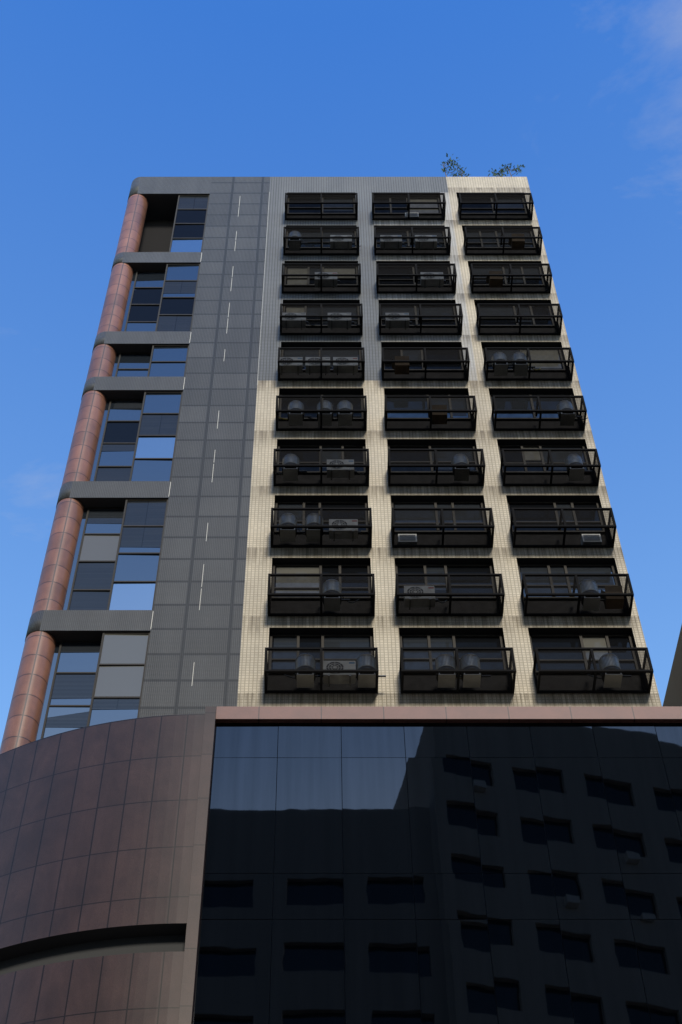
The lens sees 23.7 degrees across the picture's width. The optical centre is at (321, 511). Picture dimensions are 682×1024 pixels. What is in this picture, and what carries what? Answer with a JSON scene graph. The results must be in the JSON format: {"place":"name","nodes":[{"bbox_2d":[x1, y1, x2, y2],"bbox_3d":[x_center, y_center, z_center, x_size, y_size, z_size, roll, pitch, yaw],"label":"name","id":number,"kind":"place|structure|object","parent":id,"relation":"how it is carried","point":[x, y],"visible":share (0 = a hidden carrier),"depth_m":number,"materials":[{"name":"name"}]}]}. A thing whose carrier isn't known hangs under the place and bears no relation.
{"place":"outdoors","nodes":[
{"label":"outdoors","id":0,"kind":"place"},
{"bbox_2d":[0,0,681,746],"label":"sky","id":1,"kind":"structure","parent":0,"point":[97,97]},
{"bbox_2d":[663,625,681,705],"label":"neighbour building","id":2,"kind":"structure","parent":0,"point":[673,695],"depth_m":51.69,"materials":[{"name":"beige concrete"}]},
{"label":"ground surface","id":3,"kind":"structure","parent":0,"visible":0},
{"bbox_2d":[0,714,204,1023],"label":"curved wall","id":4,"kind":"structure","parent":3,"relation":"on","point":[97,827],"depth_m":33.53,"materials":[{"name":"brown"}]},
{"bbox_2d":[0,194,147,753],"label":"granite tower columns","id":5,"kind":"structure","parent":4,"relation":"on","point":[25,709],"depth_m":46.42,"materials":[{"name":"brown stone"}]},
{"bbox_2d":[25,177,211,641],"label":"spandrel bands","id":6,"kind":"object","parent":4,"relation":"on","point":[160,194],"visible":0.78,"depth_m":52.29,"materials":[{"name":"grey concrete"}]},
{"bbox_2d":[36,195,209,739],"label":"windows","id":7,"kind":"structure","parent":4,"relation":"on","point":[116,561],"depth_m":46.78,"materials":[{"name":"blue glass"}]},
{"bbox_2d":[139,177,269,717],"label":"wall panels","id":8,"kind":"object","parent":4,"relation":"on","point":[187,635],"visible":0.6,"depth_m":48.00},
{"bbox_2d":[151,192,269,681],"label":"wall light strips","id":9,"kind":"object","parent":8,"relation":"attached to","point":[218,413],"visible":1,"depth_m":52.66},
{"bbox_2d":[237,177,661,705],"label":"tiled wall","id":10,"kind":"structure","parent":4,"relation":"on","point":[385,626],"depth_m":47.79,"materials":[{"name":"beige tile"}]},
{"bbox_2d":[267,574,374,615],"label":"balcony","id":11,"kind":"structure","parent":10,"relation":"attached to","point":[298,594],"depth_m":42.53,"materials":[{"name":"black metal"}]},
{"bbox_2d":[324,598,339,610],"bbox_3d":[0.389,2.156,42.808,0.732,0.880,0.515,0,-55,0],"label":"drum condenser","id":12,"kind":"object","parent":11,"relation":"on","point":[329,603],"visible":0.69,"depth_m":42.45,"materials":[{"name":"metal"}]},
{"bbox_2d":[270,508,371,547],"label":"balcony","id":13,"kind":"structure","parent":10,"relation":"attached to","point":[344,527],"depth_m":45.02,"materials":[{"name":"black metal"}]},
{"bbox_2d":[280,530,295,541],"bbox_3d":[-0.815,0.412,45.299,0.732,0.880,0.515,0,-55,0],"label":"drum condenser","id":14,"kind":"object","parent":13,"relation":"on","point":[285,538],"visible":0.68,"depth_m":44.95,"materials":[{"name":"metal"}]},
{"bbox_2d":[306,530,319,541],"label":"drum condenser","id":15,"kind":"object","parent":13,"relation":"on","point":[312,532],"visible":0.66,"depth_m":44.93,"materials":[{"name":"metal"}]},
{"bbox_2d":[275,395,366,430],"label":"balcony","id":16,"kind":"structure","parent":10,"relation":"attached to","point":[310,408],"depth_m":50.01,"materials":[{"name":"black metal"}]},
{"bbox_2d":[289,414,302,425],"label":"drum condenser","id":17,"kind":"object","parent":16,"relation":"on","point":[291,418],"visible":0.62,"depth_m":49.91,"materials":[{"name":"metal"}]},
{"bbox_2d":[318,414,331,425],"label":"drum condenser","id":18,"kind":"object","parent":16,"relation":"on","point":[326,420],"visible":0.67,"depth_m":49.93,"materials":[{"name":"metal"}]},
{"bbox_2d":[338,414,351,425],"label":"drum condenser","id":19,"kind":"object","parent":16,"relation":"on","point":[346,418],"visible":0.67,"depth_m":49.90,"materials":[{"name":"metal"}]},
{"bbox_2d":[281,263,360,292],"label":"balcony","id":20,"kind":"structure","parent":10,"relation":"attached to","point":[320,277],"depth_m":57.45,"materials":[{"name":"black metal"}]},
{"bbox_2d":[283,227,358,254],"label":"balcony","id":21,"kind":"structure","parent":10,"relation":"attached to","point":[329,241],"depth_m":59.93,"materials":[{"name":"black metal"}]},
{"bbox_2d":[289,240,299,250],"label":"drum condenser","id":22,"kind":"object","parent":21,"relation":"on","point":[293,244],"visible":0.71,"depth_m":59.88,"materials":[{"name":"metal"}]},
{"bbox_2d":[264,647,378,693],"bbox_3d":[0.000,3.923,40.310,2.800,0.900,0.728,0,-55,0],"label":"steel cage","id":23,"kind":"object","parent":10,"relation":"attached to","point":[336,670],"visible":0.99,"depth_m":40.06,"materials":[{"name":"black metal"}]},
{"bbox_2d":[297,675,313,687],"bbox_3d":[-0.283,3.900,40.318,0.732,0.880,0.515,0,-55,0],"label":"drum condenser","id":24,"kind":"object","parent":23,"relation":"on","point":[304,677],"visible":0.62,"depth_m":39.96,"materials":[{"name":"metal"}]},
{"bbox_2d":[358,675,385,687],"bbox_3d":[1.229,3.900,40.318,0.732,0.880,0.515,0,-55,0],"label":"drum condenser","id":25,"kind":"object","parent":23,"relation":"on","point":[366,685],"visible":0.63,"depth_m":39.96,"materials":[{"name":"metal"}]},
{"bbox_2d":[273,449,369,485],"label":"balcony","id":26,"kind":"structure","parent":10,"relation":"attached to","point":[332,467],"depth_m":47.50,"materials":[{"name":"black metal"}]},
{"bbox_2d":[283,469,297,480],"bbox_3d":[-0.787,-1.331,47.789,0.732,0.880,0.515,0,-55,0],"label":"drum condenser","id":27,"kind":"object","parent":26,"relation":"on","point":[288,473],"visible":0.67,"depth_m":47.42,"materials":[{"name":"metal"}]},
{"bbox_2d":[278,347,364,380],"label":"balcony","id":28,"kind":"structure","parent":10,"relation":"attached to","point":[321,363],"depth_m":52.48,"materials":[{"name":"black metal"}]},
{"bbox_2d":[280,303,362,334],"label":"balcony","id":29,"kind":"structure","parent":10,"relation":"attached to","point":[321,318],"depth_m":54.96,"materials":[{"name":"black metal"}]},
{"bbox_2d":[285,193,357,219],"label":"balcony","id":30,"kind":"structure","parent":10,"relation":"attached to","point":[321,206],"depth_m":62.44,"materials":[{"name":"black metal"}]},
{"bbox_2d":[372,193,445,219],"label":"balcony","id":31,"kind":"structure","parent":10,"relation":"attached to","point":[408,206],"depth_m":62.44,"materials":[{"name":"black metal"}]},
{"bbox_2d":[374,227,450,254],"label":"balcony","id":32,"kind":"structure","parent":10,"relation":"attached to","point":[412,240],"depth_m":59.94,"materials":[{"name":"black metal"}]},
{"bbox_2d":[376,263,456,292],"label":"balcony","id":33,"kind":"structure","parent":10,"relation":"attached to","point":[416,277],"depth_m":57.45,"materials":[{"name":"black metal"}]},
{"bbox_2d":[378,303,462,334],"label":"balcony","id":34,"kind":"structure","parent":10,"relation":"attached to","point":[420,318],"depth_m":54.96,"materials":[{"name":"black metal"}]},
{"bbox_2d":[381,347,469,380],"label":"balcony","id":35,"kind":"structure","parent":10,"relation":"attached to","point":[425,363],"depth_m":52.48,"materials":[{"name":"black metal"}]},
{"bbox_2d":[384,395,476,430],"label":"balcony","id":36,"kind":"structure","parent":10,"relation":"attached to","point":[430,412],"depth_m":49.99,"materials":[{"name":"black metal"}]},
{"bbox_2d":[387,449,484,485],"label":"balcony","id":37,"kind":"structure","parent":10,"relation":"attached to","point":[421,467],"depth_m":47.50,"materials":[{"name":"black metal"}]},
{"bbox_2d":[454,469,468,480],"bbox_3d":[4.197,-1.331,47.789,0.732,0.880,0.515,0,-55,0],"label":"drum condenser","id":38,"kind":"object","parent":37,"relation":"on","point":[465,478],"visible":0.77,"depth_m":47.46,"materials":[{"name":"metal"}]},
{"bbox_2d":[391,508,494,547],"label":"balcony","id":39,"kind":"structure","parent":10,"relation":"attached to","point":[442,527],"depth_m":45.01,"materials":[{"name":"black metal"}]},
{"bbox_2d":[395,574,504,615],"bbox_3d":[3.360,2.179,42.800,2.800,0.900,0.728,0,-55,0],"label":"steel cage","id":40,"kind":"object","parent":10,"relation":"attached to","point":[449,594],"visible":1,"depth_m":42.51,"materials":[{"name":"black metal"}]},
{"bbox_2d":[440,153,460,176],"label":"sapling","id":41,"kind":"object","parent":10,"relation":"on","point":[448,162],"visible":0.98,"depth_m":67.48,"materials":[{"name":"green plant"}]},
{"bbox_2d":[270,198,632,661],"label":"tower recess windows","id":42,"kind":"structure","parent":10,"relation":"in","point":[450,641],"depth_m":44.69,"materials":[{"name":"black glass"}]},
{"bbox_2d":[399,647,515,693],"bbox_3d":[3.360,3.923,40.310,2.800,0.900,0.728,0,-55,0],"label":"steel cage","id":43,"kind":"object","parent":10,"relation":"attached to","point":[421,669],"visible":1,"depth_m":40.06,"materials":[{"name":"black metal"}]},
{"bbox_2d":[438,675,455,687],"bbox_3d":[3.189,3.900,40.318,0.732,0.880,0.515,0,-55,0],"label":"drum condenser","id":44,"kind":"object","parent":43,"relation":"on","point":[440,678],"visible":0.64,"depth_m":39.96,"materials":[{"name":"metal"}]},
{"bbox_2d":[463,675,480,687],"bbox_3d":[3.805,3.900,40.318,0.732,0.880,0.515,0,-55,0],"label":"drum condenser","id":45,"kind":"object","parent":43,"relation":"on","point":[471,681],"visible":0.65,"depth_m":39.96,"materials":[{"name":"metal"}]},
{"bbox_2d":[449,159,470,176],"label":"plant","id":46,"kind":"object","parent":10,"relation":"on","point":[462,171],"visible":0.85,"depth_m":67.24,"materials":[{"name":"green plant"}]},
{"bbox_2d":[458,193,533,219],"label":"balcony","id":47,"kind":"structure","parent":10,"relation":"attached to","point":[495,206],"depth_m":62.44,"materials":[{"name":"black metal"}]},
{"bbox_2d":[488,165,508,176],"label":"plant","id":48,"kind":"object","parent":10,"relation":"on","point":[495,174],"visible":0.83,"depth_m":67.06,"materials":[{"name":"green plant"}]},
{"bbox_2d":[464,227,542,254],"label":"balcony","id":49,"kind":"structure","parent":10,"relation":"attached to","point":[502,240],"depth_m":59.95,"materials":[{"name":"black metal"}]},
{"bbox_2d":[470,263,551,292],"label":"balcony","id":50,"kind":"structure","parent":10,"relation":"attached to","point":[510,277],"depth_m":57.46,"materials":[{"name":"black metal"}]},
{"bbox_2d":[500,163,524,176],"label":"sapling","id":51,"kind":"object","parent":10,"relation":"on","point":[516,169],"visible":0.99,"depth_m":67.32,"materials":[{"name":"green plant"}]},
{"bbox_2d":[476,303,562,334],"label":"balcony","id":52,"kind":"structure","parent":10,"relation":"attached to","point":[519,318],"depth_m":54.98,"materials":[{"name":"black metal"}]},
{"bbox_2d":[483,347,573,380],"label":"balcony","id":53,"kind":"structure","parent":10,"relation":"attached to","point":[549,363],"depth_m":52.49,"materials":[{"name":"black metal"}]},
{"bbox_2d":[494,364,507,375],"bbox_3d":[5.895,-4.819,52.769,0.732,0.880,0.515,0,-55,0],"label":"air conditioner unit","id":54,"kind":"object","parent":53,"relation":"on","point":[498,370],"visible":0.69,"depth_m":52.42,"materials":[{"name":"metal"}]},
{"bbox_2d":[514,364,527,375],"bbox_3d":[6.539,-4.819,52.769,0.732,0.880,0.515,0,-55,0],"label":"air conditioner unit","id":55,"kind":"object","parent":53,"relation":"on","point":[522,368],"visible":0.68,"depth_m":52.42,"materials":[{"name":"metal"}]},
{"bbox_2d":[491,395,586,430],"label":"balcony","id":56,"kind":"structure","parent":10,"relation":"attached to","point":[529,412],"depth_m":50.00,"materials":[{"name":"black metal"}]},
{"bbox_2d":[560,414,573,425],"bbox_3d":[7.659,-3.075,50.279,0.732,0.880,0.515,0,-55,0],"label":"air conditioner unit","id":57,"kind":"object","parent":56,"relation":"on","point":[567,421],"visible":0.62,"depth_m":49.95,"materials":[{"name":"metal"}]},
{"bbox_2d":[500,449,600,485],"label":"balcony","id":58,"kind":"structure","parent":10,"relation":"attached to","point":[535,467],"depth_m":47.52,"materials":[{"name":"black metal"}]},
{"bbox_2d":[569,469,584,480],"bbox_3d":[7.547,-1.331,47.789,0.732,0.880,0.515,0,-55,0],"label":"air conditioner unit","id":59,"kind":"object","parent":58,"relation":"on","point":[578,477],"visible":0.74,"depth_m":47.44,"materials":[{"name":"metal"}]},
{"bbox_2d":[510,508,616,547],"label":"balcony","id":60,"kind":"structure","parent":10,"relation":"attached to","point":[562,527],"depth_m":45.02,"materials":[{"name":"black metal"}]},
{"bbox_2d":[521,574,633,615],"bbox_3d":[6.710,2.179,42.800,2.800,0.900,0.728,0,-55,0],"label":"steel cage","id":61,"kind":"object","parent":10,"relation":"attached to","point":[554,594],"visible":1,"depth_m":42.53,"materials":[{"name":"black metal"}]},
{"bbox_2d":[583,598,599,610],"bbox_3d":[7.155,2.156,42.808,0.732,0.880,0.515,0,-55,0],"label":"air conditioner unit","id":62,"kind":"object","parent":61,"relation":"on","point":[594,604],"visible":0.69,"depth_m":42.45,"materials":[{"name":"metal"}]},
{"bbox_2d":[533,647,653,693],"bbox_3d":[6.710,3.923,40.310,2.800,0.900,0.728,0,-55,0],"label":"steel cage","id":63,"kind":"object","parent":10,"relation":"attached to","point":[571,670],"visible":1,"depth_m":40.06,"materials":[{"name":"black metal"}]},
{"bbox_2d":[603,675,621,687],"bbox_3d":[7.267,3.900,40.318,0.732,0.880,0.515,0,-55,0],"label":"air conditioner unit","id":64,"kind":"object","parent":63,"relation":"on","point":[607,685],"visible":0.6,"depth_m":39.96,"materials":[{"name":"metal"}]},
{"bbox_2d":[178,707,215,1023],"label":"facade trim","id":65,"kind":"structure","parent":3,"relation":"on","point":[187,998],"depth_m":33.03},
{"bbox_2d":[193,723,681,1023],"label":"glass curtain wall","id":66,"kind":"structure","parent":3,"relation":"on","point":[442,873],"depth_m":33.31,"materials":[{"name":"black glass"}]},
{"bbox_2d":[216,706,681,723],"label":"ledge","id":67,"kind":"object","parent":66,"relation":"on","point":[449,714],"visible":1,"depth_m":37.13,"materials":[{"name":"brown stone"}]}
]}

